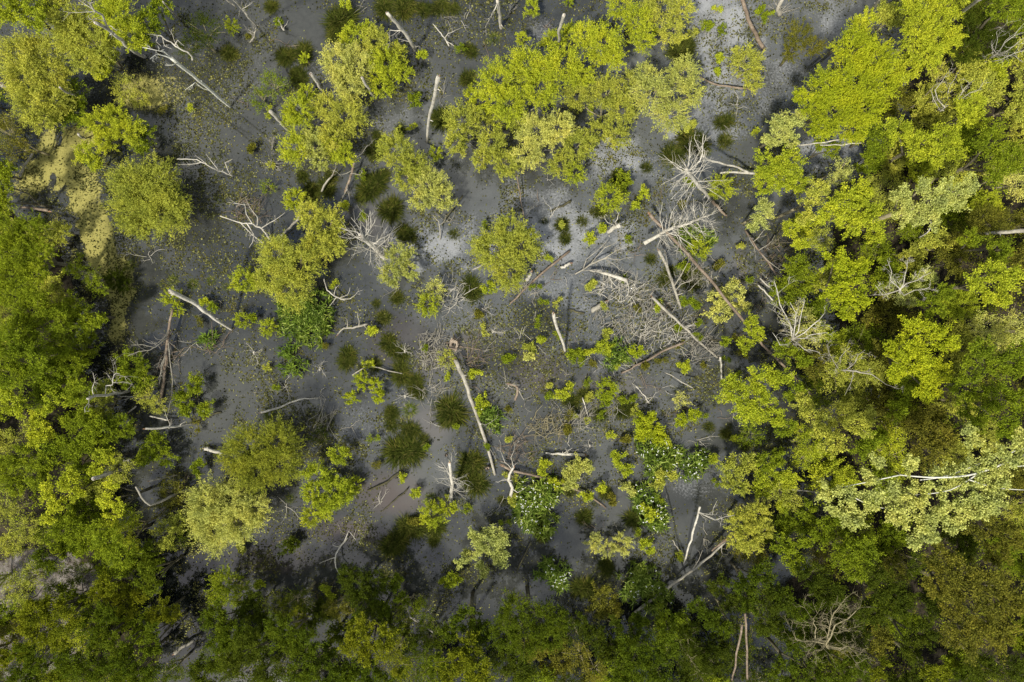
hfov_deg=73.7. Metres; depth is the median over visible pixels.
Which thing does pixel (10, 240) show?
leafy tree
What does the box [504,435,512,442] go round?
marsh sprout
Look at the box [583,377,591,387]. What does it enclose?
marsh sprout
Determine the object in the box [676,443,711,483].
marsh iris
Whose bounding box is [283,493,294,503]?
sedge tussock
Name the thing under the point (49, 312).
leafy tree
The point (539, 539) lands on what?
sedge tussock
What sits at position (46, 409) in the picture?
alder tree
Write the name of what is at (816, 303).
alder tree
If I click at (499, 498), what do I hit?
sedge tussock
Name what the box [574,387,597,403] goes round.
sedge tussock
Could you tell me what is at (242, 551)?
marsh sprout
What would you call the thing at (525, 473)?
fallen log
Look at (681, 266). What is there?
marsh sprout
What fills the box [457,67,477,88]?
sedge tussock
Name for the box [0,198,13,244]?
leafy tree
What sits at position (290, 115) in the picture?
willow bush
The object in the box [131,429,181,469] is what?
alder tree
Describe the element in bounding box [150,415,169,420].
bare branch
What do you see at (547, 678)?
willow bush
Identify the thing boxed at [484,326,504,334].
twig cluster
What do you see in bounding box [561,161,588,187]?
young shrub
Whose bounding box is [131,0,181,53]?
leafy tree
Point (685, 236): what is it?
marsh iris
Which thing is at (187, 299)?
dead snag
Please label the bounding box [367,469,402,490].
fallen log
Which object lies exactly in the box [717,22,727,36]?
young shrub
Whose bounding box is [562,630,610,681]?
sparse tree
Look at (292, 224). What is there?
fallen log
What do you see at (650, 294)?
brush pile
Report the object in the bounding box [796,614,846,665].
leafy tree
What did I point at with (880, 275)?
alder tree
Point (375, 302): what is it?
sedge tussock
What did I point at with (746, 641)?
dead snag
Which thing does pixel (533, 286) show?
marsh sprout
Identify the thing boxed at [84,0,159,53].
willow bush
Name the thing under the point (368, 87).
dead snag
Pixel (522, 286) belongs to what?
brush pile
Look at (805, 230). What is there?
alder tree
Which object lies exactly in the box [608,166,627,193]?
sedge tussock
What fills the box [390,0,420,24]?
sedge tussock
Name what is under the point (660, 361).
marsh sprout
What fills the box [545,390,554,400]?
alder tree
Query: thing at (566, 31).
young shrub
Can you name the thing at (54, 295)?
alder tree
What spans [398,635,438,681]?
sparse tree
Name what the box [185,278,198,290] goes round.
sedge tussock
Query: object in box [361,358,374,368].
marsh sprout
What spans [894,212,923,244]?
sparse tree
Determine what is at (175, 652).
fallen log
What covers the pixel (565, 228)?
sedge tussock
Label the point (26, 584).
sparse tree
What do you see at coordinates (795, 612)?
leafy tree
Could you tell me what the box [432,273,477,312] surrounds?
brush pile
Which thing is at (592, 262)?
bare tree
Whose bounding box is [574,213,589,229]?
sedge tussock
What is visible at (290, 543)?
alder tree
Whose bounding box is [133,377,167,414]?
sparse tree
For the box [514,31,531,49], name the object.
young shrub
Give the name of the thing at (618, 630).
leafy tree
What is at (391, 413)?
sedge tussock
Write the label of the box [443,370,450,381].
marsh sprout
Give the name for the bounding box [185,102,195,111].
marsh sprout
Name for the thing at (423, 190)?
willow bush
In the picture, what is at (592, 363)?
marsh sprout
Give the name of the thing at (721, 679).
leafy tree
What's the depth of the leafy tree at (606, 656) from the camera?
37.69 m
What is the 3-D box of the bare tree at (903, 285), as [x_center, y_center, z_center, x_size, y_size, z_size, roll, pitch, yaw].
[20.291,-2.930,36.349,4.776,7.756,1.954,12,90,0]
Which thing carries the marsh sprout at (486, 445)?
on the water
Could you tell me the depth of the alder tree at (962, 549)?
38.04 m
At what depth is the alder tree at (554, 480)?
39.26 m
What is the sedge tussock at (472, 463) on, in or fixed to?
on the water
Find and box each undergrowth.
[0,189,162,681]
[209,603,801,681]
[788,0,1023,681]
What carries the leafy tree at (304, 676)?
on the ground
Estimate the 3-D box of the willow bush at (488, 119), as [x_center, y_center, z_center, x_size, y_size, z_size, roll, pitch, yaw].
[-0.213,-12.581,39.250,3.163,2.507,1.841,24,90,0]
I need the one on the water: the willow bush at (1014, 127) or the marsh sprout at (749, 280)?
the marsh sprout at (749, 280)
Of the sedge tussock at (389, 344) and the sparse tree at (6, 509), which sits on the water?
the sedge tussock at (389, 344)
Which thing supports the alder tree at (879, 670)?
on the ground
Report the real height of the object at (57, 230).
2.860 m
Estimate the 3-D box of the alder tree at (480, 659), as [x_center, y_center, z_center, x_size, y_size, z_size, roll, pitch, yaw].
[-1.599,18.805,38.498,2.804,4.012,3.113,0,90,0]
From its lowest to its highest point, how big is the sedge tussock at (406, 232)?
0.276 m
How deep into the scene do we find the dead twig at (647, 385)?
39.86 m
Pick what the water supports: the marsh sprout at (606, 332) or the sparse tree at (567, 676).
the marsh sprout at (606, 332)
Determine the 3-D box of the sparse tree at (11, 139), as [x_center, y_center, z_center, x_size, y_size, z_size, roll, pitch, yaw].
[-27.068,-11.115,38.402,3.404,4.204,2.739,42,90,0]
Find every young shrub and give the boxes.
[101,263,135,295]
[157,286,184,317]
[202,560,253,609]
[224,15,241,36]
[232,312,250,329]
[256,317,280,339]
[274,288,335,350]
[298,51,309,63]
[299,502,333,529]
[347,473,364,492]
[412,290,442,319]
[428,143,445,161]
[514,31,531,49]
[522,0,539,17]
[539,18,584,52]
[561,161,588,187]
[562,0,573,7]
[589,175,629,217]
[595,376,620,401]
[685,234,711,260]
[706,169,740,203]
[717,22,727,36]
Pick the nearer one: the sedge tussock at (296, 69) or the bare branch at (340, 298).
the bare branch at (340, 298)
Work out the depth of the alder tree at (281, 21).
39.47 m
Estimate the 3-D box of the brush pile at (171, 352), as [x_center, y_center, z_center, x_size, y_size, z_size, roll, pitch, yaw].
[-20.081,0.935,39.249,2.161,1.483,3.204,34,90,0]
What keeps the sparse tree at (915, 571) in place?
on the ground
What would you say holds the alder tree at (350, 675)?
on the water
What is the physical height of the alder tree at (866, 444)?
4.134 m
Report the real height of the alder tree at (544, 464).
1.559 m
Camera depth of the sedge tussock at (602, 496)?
39.95 m
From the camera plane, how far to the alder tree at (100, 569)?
37.98 m
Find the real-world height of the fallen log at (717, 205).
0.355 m
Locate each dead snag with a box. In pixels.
[59,86,88,103]
[63,0,146,58]
[84,358,132,409]
[91,459,135,479]
[124,309,186,414]
[135,486,187,505]
[142,44,231,107]
[143,409,191,429]
[147,474,177,481]
[162,1,180,20]
[168,289,238,333]
[233,0,258,26]
[269,109,288,130]
[309,72,322,93]
[338,205,405,274]
[361,76,374,97]
[385,12,417,51]
[426,75,439,142]
[435,452,469,502]
[483,0,502,32]
[552,312,565,351]
[557,13,565,48]
[598,208,626,236]
[658,134,730,206]
[683,505,732,564]
[719,357,722,379]
[731,624,742,681]
[744,613,747,680]
[868,0,879,14]
[947,0,980,23]
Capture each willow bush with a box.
[0,27,80,135]
[0,641,11,671]
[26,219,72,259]
[31,0,93,48]
[37,4,123,78]
[76,376,121,426]
[79,100,149,155]
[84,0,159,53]
[98,148,193,243]
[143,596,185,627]
[180,470,274,564]
[213,409,310,496]
[215,633,245,674]
[225,667,272,681]
[226,264,268,296]
[232,614,276,656]
[247,229,329,316]
[275,125,360,173]
[278,83,319,131]
[280,186,306,210]
[288,592,341,639]
[293,196,347,267]
[297,126,335,171]
[308,88,373,155]
[316,38,376,106]
[324,617,363,652]
[335,560,392,624]
[341,369,385,404]
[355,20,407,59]
[367,42,414,99]
[373,122,434,195]
[376,240,419,288]
[405,162,460,213]
[418,494,460,532]
[440,97,487,158]
[463,82,491,114]
[465,207,545,296]
[469,125,523,182]
[471,38,563,129]
[483,105,533,141]
[487,585,572,663]
[509,108,577,173]
[513,664,557,681]
[541,15,629,91]
[543,127,598,178]
[560,70,640,150]
[582,530,634,560]
[605,0,658,55]
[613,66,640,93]
[627,52,707,139]
[632,0,697,50]
[675,630,739,681]
[723,496,775,558]
[725,38,765,96]
[779,13,831,66]
[791,21,909,145]
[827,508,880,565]
[828,638,857,667]
[872,599,922,641]
[873,0,969,75]
[879,123,936,181]
[880,665,923,681]
[895,239,927,274]
[896,264,936,306]
[933,199,1014,259]
[933,285,983,323]
[934,435,976,471]
[939,3,1018,67]
[949,666,984,681]
[964,187,1005,216]
[973,414,999,457]
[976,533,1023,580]
[1000,114,1023,158]
[1005,615,1023,652]
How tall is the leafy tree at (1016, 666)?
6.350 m
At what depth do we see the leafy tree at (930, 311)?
35.09 m
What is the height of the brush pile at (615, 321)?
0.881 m
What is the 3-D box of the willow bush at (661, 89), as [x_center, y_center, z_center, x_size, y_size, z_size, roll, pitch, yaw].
[8.548,-13.586,38.371,4.600,4.265,5.109,0,90,0]
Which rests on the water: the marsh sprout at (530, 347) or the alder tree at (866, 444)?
the marsh sprout at (530, 347)
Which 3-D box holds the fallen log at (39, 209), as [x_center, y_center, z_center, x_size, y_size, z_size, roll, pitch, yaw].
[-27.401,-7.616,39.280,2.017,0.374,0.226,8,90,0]
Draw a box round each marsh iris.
[196,328,220,350]
[274,345,297,362]
[275,363,289,378]
[282,342,299,354]
[284,356,309,379]
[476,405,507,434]
[509,470,564,542]
[530,555,554,581]
[539,556,573,594]
[601,336,633,372]
[615,559,674,618]
[626,480,672,533]
[633,430,684,483]
[663,605,697,636]
[673,221,717,255]
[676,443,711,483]
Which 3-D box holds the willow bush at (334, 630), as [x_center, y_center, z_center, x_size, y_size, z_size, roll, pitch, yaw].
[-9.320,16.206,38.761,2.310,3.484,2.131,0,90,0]
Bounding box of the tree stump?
[446,335,462,351]
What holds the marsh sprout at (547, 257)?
on the water
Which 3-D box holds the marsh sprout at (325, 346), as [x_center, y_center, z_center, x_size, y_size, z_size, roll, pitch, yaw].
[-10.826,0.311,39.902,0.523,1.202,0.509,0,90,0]
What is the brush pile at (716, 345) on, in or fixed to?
on the water
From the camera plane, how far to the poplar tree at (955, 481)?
29.86 m
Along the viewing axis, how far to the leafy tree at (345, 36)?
38.49 m
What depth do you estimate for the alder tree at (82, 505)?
38.28 m
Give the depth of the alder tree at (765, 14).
39.07 m
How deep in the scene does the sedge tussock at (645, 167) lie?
39.97 m
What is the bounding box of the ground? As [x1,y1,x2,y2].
[0,0,1023,681]
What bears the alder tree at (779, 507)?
in the water
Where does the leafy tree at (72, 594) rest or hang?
on the ground
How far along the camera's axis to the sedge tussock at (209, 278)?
39.98 m
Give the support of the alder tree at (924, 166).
on the ground
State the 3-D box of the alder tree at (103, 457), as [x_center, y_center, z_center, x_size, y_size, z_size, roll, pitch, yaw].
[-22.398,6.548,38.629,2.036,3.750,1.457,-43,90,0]
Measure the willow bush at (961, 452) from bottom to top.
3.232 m
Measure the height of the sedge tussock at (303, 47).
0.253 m
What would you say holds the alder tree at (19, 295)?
on the ground
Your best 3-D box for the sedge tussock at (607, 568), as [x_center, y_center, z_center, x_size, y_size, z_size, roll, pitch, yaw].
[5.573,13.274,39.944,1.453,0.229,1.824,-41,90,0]
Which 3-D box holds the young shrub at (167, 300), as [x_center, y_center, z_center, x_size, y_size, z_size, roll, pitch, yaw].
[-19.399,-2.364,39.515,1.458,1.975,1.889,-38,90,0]
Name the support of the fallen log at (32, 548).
on the ground
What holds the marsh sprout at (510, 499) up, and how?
on the water
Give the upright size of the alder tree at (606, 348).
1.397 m
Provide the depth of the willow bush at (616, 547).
38.76 m
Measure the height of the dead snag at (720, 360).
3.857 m
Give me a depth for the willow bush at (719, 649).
37.90 m
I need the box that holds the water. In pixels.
[0,0,933,681]
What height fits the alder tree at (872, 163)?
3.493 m
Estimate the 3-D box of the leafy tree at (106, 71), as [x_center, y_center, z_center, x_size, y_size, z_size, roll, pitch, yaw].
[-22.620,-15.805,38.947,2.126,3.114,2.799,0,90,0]
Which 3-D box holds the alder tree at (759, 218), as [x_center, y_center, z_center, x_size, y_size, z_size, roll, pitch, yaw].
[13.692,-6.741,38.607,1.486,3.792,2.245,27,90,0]
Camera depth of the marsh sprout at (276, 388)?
39.56 m
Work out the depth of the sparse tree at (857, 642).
36.92 m
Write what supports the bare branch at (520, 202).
on the water
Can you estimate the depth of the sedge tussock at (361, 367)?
39.99 m
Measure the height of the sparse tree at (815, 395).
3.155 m
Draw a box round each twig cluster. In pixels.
[245,343,263,363]
[260,155,281,170]
[267,136,276,154]
[312,360,326,376]
[393,389,414,405]
[395,340,412,355]
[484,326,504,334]
[506,0,517,18]
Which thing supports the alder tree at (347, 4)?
on the water
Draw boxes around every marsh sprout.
[157,104,167,116]
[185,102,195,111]
[190,416,201,433]
[194,314,203,328]
[234,543,246,554]
[244,33,251,39]
[246,141,255,153]
[261,360,271,371]
[264,103,272,118]
[266,159,275,169]
[271,383,280,390]
[321,342,328,350]
[329,278,338,288]
[353,168,366,180]
[358,211,367,222]
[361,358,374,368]
[366,433,381,443]
[370,460,381,468]
[405,122,418,130]
[406,517,422,525]
[422,342,428,352]
[423,442,430,451]
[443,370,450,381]
[452,423,459,429]
[454,42,467,53]
[460,502,473,514]
[473,308,484,318]
[480,322,489,336]
[481,220,489,229]
[483,443,489,450]
[498,518,512,525]
[501,353,516,363]
[502,472,518,482]
[503,405,512,412]
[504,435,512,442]
[506,492,517,507]
[521,342,538,353]
[527,283,542,289]
[534,314,541,328]
[536,298,549,305]
[536,335,546,342]
[544,254,554,262]
[545,382,553,388]
[552,296,562,309]
[554,479,565,491]
[558,218,565,228]
[562,424,572,436]
[563,408,574,421]
[571,412,590,424]
[577,355,586,367]
[582,347,596,355]
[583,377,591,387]
[584,278,599,291]
[584,390,593,402]
[587,102,594,116]
[588,359,597,368]
[596,409,606,419]
[599,301,607,311]
[602,327,612,340]
[605,430,617,440]
[607,491,617,506]
[615,356,623,370]
[619,434,631,443]
[624,234,632,243]
[630,403,639,416]
[633,303,641,312]
[634,527,641,536]
[641,361,649,370]
[652,27,659,34]
[653,493,664,504]
[654,298,663,312]
[654,355,668,363]
[661,438,672,449]
[673,323,683,332]
[675,259,690,270]
[675,550,684,562]
[677,199,686,209]
[682,177,694,187]
[683,119,696,132]
[687,28,701,38]
[690,332,703,340]
[695,318,703,327]
[699,413,708,418]
[700,360,708,369]
[710,4,723,14]
[711,477,720,487]
[712,258,726,271]
[721,354,730,362]
[729,434,739,441]
[732,333,739,341]
[735,349,748,361]
[736,241,744,249]
[745,275,754,283]
[750,127,760,135]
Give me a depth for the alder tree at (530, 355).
39.31 m
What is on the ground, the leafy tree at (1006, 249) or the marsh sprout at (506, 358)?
the leafy tree at (1006, 249)
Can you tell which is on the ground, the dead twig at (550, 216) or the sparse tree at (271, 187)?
the sparse tree at (271, 187)
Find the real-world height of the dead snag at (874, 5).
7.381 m
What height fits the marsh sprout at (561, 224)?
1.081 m
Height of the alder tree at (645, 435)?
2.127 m
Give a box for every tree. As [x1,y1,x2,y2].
[0,0,77,48]
[0,88,7,109]
[0,111,49,168]
[0,137,19,158]
[0,157,21,185]
[0,167,52,226]
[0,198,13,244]
[0,209,93,312]
[0,285,82,350]
[0,296,14,323]
[0,310,15,349]
[0,316,61,395]
[0,379,46,420]
[0,410,15,421]
[0,412,40,454]
[0,439,38,498]
[0,490,28,527]
[0,510,48,564]
[0,560,45,610]
[0,571,11,587]
[0,599,16,637]
[0,610,22,648]
[0,636,32,670]
[0,655,51,681]
[7,641,52,677]
[8,595,37,617]
[9,272,39,301]
[9,590,88,654]
[16,447,69,494]
[21,363,82,413]
[23,407,60,449]
[27,544,65,577]
[28,520,63,552]
[29,270,78,318]
[32,214,75,239]
[37,350,71,398]
[38,389,81,416]
[38,477,88,526]
[38,660,82,681]
[39,433,96,485]
[41,557,95,600]
[43,323,98,377]
[44,509,103,559]
[47,73,93,131]
[48,635,118,681]
[49,530,84,561]
[51,289,114,344]
[55,329,103,364]
[55,465,108,504]
[55,582,93,610]
[57,612,100,660]
[58,375,114,435]
[62,251,108,299]
[63,498,111,531]
[65,417,109,457]
[71,139,108,172]
[71,599,126,641]
[79,473,110,501]
[82,409,137,453]
[83,446,129,478]
[84,610,138,655]
[85,567,136,603]
[87,518,152,579]
[88,30,128,80]
[91,542,133,582]
[94,476,151,530]
[95,609,128,648]
[96,448,137,492]
[96,637,166,681]
[97,629,144,660]
[103,578,149,622]
[108,65,151,108]
[109,663,151,681]
[110,510,154,548]
[112,344,157,395]
[116,502,150,527]
[116,607,162,646]
[120,539,165,576]
[123,120,158,158]
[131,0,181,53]
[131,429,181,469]
[132,554,184,596]
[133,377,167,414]
[138,611,187,659]
[146,510,192,553]
[147,652,190,681]
[150,466,195,520]
[171,371,216,420]
[173,6,226,66]
[176,530,198,546]
[186,652,218,681]
[188,456,207,478]
[191,646,229,678]
[197,596,250,660]
[198,297,209,306]
[207,300,219,312]
[214,609,239,632]
[215,623,288,681]
[230,583,274,631]
[244,62,291,115]
[246,312,257,322]
[253,576,268,589]
[258,179,277,193]
[260,585,310,629]
[262,601,328,673]
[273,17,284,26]
[274,535,300,555]
[281,581,315,613]
[283,634,346,681]
[296,456,356,522]
[307,422,328,445]
[318,579,336,599]
[320,595,353,625]
[320,638,385,681]
[326,443,351,465]
[335,18,376,49]
[336,603,400,668]
[338,200,349,211]
[339,0,351,10]
[348,602,365,624]
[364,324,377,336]
[373,618,416,681]
[374,606,413,640]
[376,576,407,622]
[378,662,408,681]
[383,591,427,624]
[392,40,408,60]
[393,565,403,581]
[397,472,407,483]
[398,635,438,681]
[407,91,422,107]
[408,487,421,499]
[408,607,456,662]
[416,49,428,60]
[417,272,450,300]
[419,647,455,680]
[423,667,449,681]
[433,615,497,681]
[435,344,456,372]
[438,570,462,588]
[438,590,495,647]
[453,523,510,579]
[460,655,504,681]
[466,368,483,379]
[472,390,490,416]
[479,280,496,293]
[486,641,538,681]
[518,634,551,663]
[523,351,534,360]
[536,457,552,476]
[538,636,579,681]
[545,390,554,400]
[546,476,560,489]
[553,381,573,400]
[556,610,592,652]
[556,669,578,681]
[561,452,594,490]
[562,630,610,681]
[565,347,583,364]
[572,601,623,657]
[575,228,633,281]
[576,480,606,501]
[579,667,598,681]
[581,229,596,245]
[584,581,623,621]
[590,660,623,681]
[595,338,615,357]
[596,223,606,233]
[596,635,636,668]
[597,394,612,407]
[609,449,634,478]
[609,620,682,681]
[611,611,658,657]
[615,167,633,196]
[617,395,630,404]
[618,481,637,497]
[625,343,647,359]
[629,393,638,402]
[630,183,650,210]
[631,410,669,447]
[638,537,655,555]
[639,502,650,512]
[645,507,659,522]
[647,601,695,647]
[648,468,678,491]
[671,666,697,681]
[672,390,693,411]
[673,636,715,681]
[674,408,701,427]
[676,359,691,373]
[677,616,704,653]
[679,295,701,310]
[686,596,735,638]
[698,19,715,31]
[699,277,752,324]
[702,668,733,681]
[703,571,741,610]
[708,453,719,464]
[709,594,742,634]
[710,335,732,346]
[711,363,796,428]
[713,67,720,76]
[714,51,724,64]
[715,451,762,497]
[725,557,777,617]
[725,627,760,669]
[728,541,773,572]
[733,421,767,450]
[736,310,766,355]
[739,660,775,681]
[742,197,777,232]
[744,221,799,295]
[746,574,795,639]
[750,143,813,197]
[751,453,803,501]
[752,446,788,473]
[754,1,775,24]
[757,106,808,149]
[758,612,815,658]
[760,273,834,357]
[760,512,795,553]
[763,636,830,681]
[764,337,813,368]
[764,531,814,575]
[764,578,817,630]
[766,218,810,252]
[767,380,810,437]
[768,250,823,311]
[768,479,803,512]
[772,473,794,514]
[774,178,830,225]
[774,497,820,540]
[778,300,829,352]
[781,592,874,675]
[785,390,878,460]
[788,211,824,247]
[788,366,833,410]
[788,421,827,476]
[788,556,847,610]
[789,342,835,387]
[790,295,827,338]
[793,507,841,546]
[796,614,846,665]
[798,223,834,251]
[802,536,838,575]
[803,441,862,503]
[804,136,844,161]
[805,245,876,322]
[806,155,854,189]
[807,591,859,633]
[808,324,850,366]
[808,632,874,681]
[810,174,886,243]
[810,289,842,312]
[813,256,842,293]
[813,421,1023,551]
[817,532,886,584]
[819,343,888,400]
[820,338,903,392]
[823,366,870,421]
[827,6,879,55]
[830,613,872,652]
[832,628,892,681]
[839,560,918,632]
[841,320,890,367]
[846,425,890,461]
[849,111,896,155]
[849,139,887,177]
[853,653,879,681]
[855,165,910,222]
[859,231,900,263]
[860,289,924,338]
[860,377,895,420]
[861,312,962,405]
[861,399,909,425]
[862,171,981,232]
[862,461,902,509]
[863,548,887,576]
[863,624,895,663]
[866,338,903,381]
[866,431,908,482]
[867,251,908,295]
[869,258,938,299]
[869,516,910,565]
[871,602,942,669]
[872,0,925,31]
[872,399,925,453]
[875,263,939,307]
[876,76,916,121]
[877,46,927,84]
[877,114,970,174]
[878,362,921,409]
[878,546,914,583]
[891,637,954,681]
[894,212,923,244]
[894,406,960,475]
[895,281,956,320]
[895,551,937,580]
[897,535,1023,666]
[903,58,971,111]
[903,156,938,196]
[909,81,962,142]
[916,224,957,258]
[917,587,948,619]
[918,395,946,431]
[919,663,948,681]
[926,504,1023,568]
[927,614,965,648]
[929,89,996,132]
[929,156,976,204]
[929,244,970,280]
[929,257,1023,310]
[931,62,989,113]
[931,360,966,398]
[932,115,1023,187]
[932,226,1017,263]
[932,318,984,373]
[933,194,975,231]
[937,385,978,419]
[939,333,1023,442]
[939,628,1023,681]
[940,526,983,564]
[940,647,983,673]
[942,0,1023,58]
[943,46,991,90]
[953,113,981,156]
[957,308,1023,350]
[961,0,988,22]
[963,64,1011,112]
[969,153,1023,203]
[970,329,1016,359]
[973,0,1007,12]
[979,50,1011,86]
[982,21,1023,62]
[984,207,1023,236]
[991,453,1023,498]
[993,80,1023,124]
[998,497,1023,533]
[1002,242,1023,275]
[1008,35,1023,84]
[1009,333,1023,352]
[1010,281,1023,293]
[1012,574,1023,617]
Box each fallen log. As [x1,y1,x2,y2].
[2,545,45,557]
[18,150,35,176]
[19,206,51,211]
[53,134,60,149]
[173,639,194,654]
[192,411,221,424]
[203,447,222,453]
[260,397,318,413]
[281,214,299,236]
[321,161,335,191]
[333,146,366,206]
[352,366,401,375]
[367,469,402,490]
[382,488,407,510]
[442,195,462,224]
[454,359,497,474]
[500,463,606,508]
[510,250,569,303]
[517,542,531,569]
[525,270,532,281]
[545,448,585,456]
[550,200,571,211]
[560,262,572,268]
[567,309,584,313]
[590,269,628,296]
[591,300,607,312]
[622,341,685,372]
[634,542,726,612]
[643,197,722,259]
[647,212,811,395]
[651,295,723,358]
[657,248,704,308]
[665,372,692,387]
[700,76,749,89]
[711,200,727,216]
[711,539,726,551]
[720,171,755,174]
[740,0,765,50]
[758,285,772,299]
[781,488,817,492]
[797,138,848,145]
[820,143,860,145]
[975,229,1023,236]
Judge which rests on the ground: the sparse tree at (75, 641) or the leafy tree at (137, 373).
the sparse tree at (75, 641)
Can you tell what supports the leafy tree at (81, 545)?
on the ground
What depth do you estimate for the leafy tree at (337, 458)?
38.57 m
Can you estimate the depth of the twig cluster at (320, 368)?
39.65 m
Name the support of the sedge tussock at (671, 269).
on the water
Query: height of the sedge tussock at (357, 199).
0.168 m
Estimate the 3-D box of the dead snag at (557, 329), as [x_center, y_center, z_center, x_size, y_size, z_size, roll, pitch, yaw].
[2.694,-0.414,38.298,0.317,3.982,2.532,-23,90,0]
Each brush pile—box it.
[0,492,32,564]
[152,329,195,376]
[183,316,236,361]
[225,189,275,228]
[308,398,338,438]
[412,368,453,415]
[414,320,467,373]
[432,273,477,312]
[459,330,494,379]
[490,424,539,478]
[509,272,541,299]
[524,404,578,447]
[561,402,601,435]
[582,267,647,312]
[588,299,623,334]
[614,304,664,345]
[616,275,688,331]
[627,306,702,361]
[673,326,727,373]
[674,252,726,298]
[761,229,799,280]
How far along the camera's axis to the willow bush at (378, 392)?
39.02 m
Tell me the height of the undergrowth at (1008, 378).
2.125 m
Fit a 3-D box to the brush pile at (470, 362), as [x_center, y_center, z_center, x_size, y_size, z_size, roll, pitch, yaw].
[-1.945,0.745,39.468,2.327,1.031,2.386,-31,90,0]
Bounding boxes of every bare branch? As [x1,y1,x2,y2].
[147,30,192,60]
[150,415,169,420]
[180,154,232,176]
[220,198,283,246]
[242,22,260,45]
[320,530,355,571]
[324,279,361,303]
[337,313,367,334]
[406,602,435,632]
[433,24,459,45]
[497,442,522,497]
[512,176,533,219]
[687,135,748,172]
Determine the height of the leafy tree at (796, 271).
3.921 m
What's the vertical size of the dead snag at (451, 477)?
3.647 m
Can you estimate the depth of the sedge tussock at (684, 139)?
39.87 m
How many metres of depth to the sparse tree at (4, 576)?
37.20 m
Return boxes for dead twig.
[268,496,297,521]
[272,371,291,397]
[541,198,559,228]
[639,370,663,394]
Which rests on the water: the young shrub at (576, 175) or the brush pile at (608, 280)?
the brush pile at (608, 280)
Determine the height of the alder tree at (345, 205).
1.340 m
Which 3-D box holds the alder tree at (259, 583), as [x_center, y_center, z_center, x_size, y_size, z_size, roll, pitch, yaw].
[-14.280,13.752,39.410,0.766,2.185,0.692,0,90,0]
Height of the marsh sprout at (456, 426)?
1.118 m
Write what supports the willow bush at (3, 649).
on the ground
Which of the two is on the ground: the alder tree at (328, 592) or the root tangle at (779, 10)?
the alder tree at (328, 592)
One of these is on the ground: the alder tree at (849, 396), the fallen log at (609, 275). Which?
the alder tree at (849, 396)
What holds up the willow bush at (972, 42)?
on the ground
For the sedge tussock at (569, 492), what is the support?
on the water
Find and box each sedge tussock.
[124,258,136,271]
[167,275,177,286]
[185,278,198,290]
[205,276,217,284]
[216,42,240,61]
[262,408,280,421]
[263,0,282,14]
[272,41,297,70]
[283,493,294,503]
[286,67,310,89]
[288,65,303,77]
[289,37,315,69]
[293,168,311,186]
[300,178,321,204]
[315,174,337,203]
[318,0,363,38]
[322,168,338,182]
[323,22,352,44]
[334,342,360,372]
[351,164,390,206]
[352,191,366,205]
[356,363,365,371]
[361,136,387,164]
[367,356,382,373]
[369,127,383,142]
[370,297,381,310]
[371,0,395,22]
[371,190,408,228]
[373,308,392,326]
[374,166,392,179]
[375,328,401,358]
[375,525,414,563]
[377,432,432,472]
[381,404,401,424]
[382,418,397,435]
[387,288,406,307]
[387,357,414,389]
[388,341,412,364]
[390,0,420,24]
[391,220,420,244]
[393,120,408,136]
[393,512,428,543]
[398,416,425,439]
[399,400,417,419]
[404,368,427,399]
[412,387,429,400]
[414,0,436,21]
[416,430,430,444]
[420,512,448,541]
[424,493,439,502]
[426,103,452,133]
[426,534,440,549]
[427,0,450,17]
[428,386,473,431]
[435,413,456,431]
[443,0,462,16]
[445,227,461,242]
[452,445,488,482]
[456,272,484,305]
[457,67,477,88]
[457,469,495,500]
[461,42,481,60]
[489,31,502,45]
[495,493,506,505]
[532,521,553,545]
[538,215,547,223]
[553,216,570,236]
[557,231,571,246]
[560,390,582,410]
[562,489,576,499]
[566,573,600,602]
[570,507,595,528]
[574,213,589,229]
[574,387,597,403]
[585,203,610,219]
[590,407,610,423]
[596,484,614,502]
[596,556,616,580]
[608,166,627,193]
[613,401,635,422]
[617,503,648,531]
[639,161,653,173]
[642,251,659,267]
[655,272,670,287]
[657,140,684,169]
[660,261,678,279]
[663,35,700,65]
[670,123,716,159]
[673,260,704,294]
[676,36,698,49]
[701,421,715,434]
[712,109,736,132]
[716,131,737,151]
[719,426,732,440]
[736,442,753,453]
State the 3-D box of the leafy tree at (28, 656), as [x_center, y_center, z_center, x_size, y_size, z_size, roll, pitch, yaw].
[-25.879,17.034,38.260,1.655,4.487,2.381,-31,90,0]
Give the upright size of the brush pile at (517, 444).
0.956 m
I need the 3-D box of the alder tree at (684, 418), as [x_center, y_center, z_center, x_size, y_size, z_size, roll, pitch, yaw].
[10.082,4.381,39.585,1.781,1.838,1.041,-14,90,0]
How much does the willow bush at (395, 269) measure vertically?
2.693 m
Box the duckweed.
[0,0,933,681]
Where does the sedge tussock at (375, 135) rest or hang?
on the water
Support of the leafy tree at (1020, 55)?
on the ground
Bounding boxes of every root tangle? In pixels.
[503,382,524,400]
[767,0,799,16]
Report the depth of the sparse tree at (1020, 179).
36.28 m
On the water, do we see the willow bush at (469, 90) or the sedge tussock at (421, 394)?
the sedge tussock at (421, 394)
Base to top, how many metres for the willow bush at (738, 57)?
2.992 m
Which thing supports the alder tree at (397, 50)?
on the ground
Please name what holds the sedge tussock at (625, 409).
on the water
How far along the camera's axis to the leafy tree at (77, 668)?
36.00 m
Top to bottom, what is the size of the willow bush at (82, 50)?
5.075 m
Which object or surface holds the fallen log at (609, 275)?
on the brush pile at (608, 280)
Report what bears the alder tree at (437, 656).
on the ground
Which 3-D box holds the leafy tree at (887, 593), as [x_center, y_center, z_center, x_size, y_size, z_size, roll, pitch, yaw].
[19.363,13.199,37.322,3.618,6.360,3.843,0,90,0]

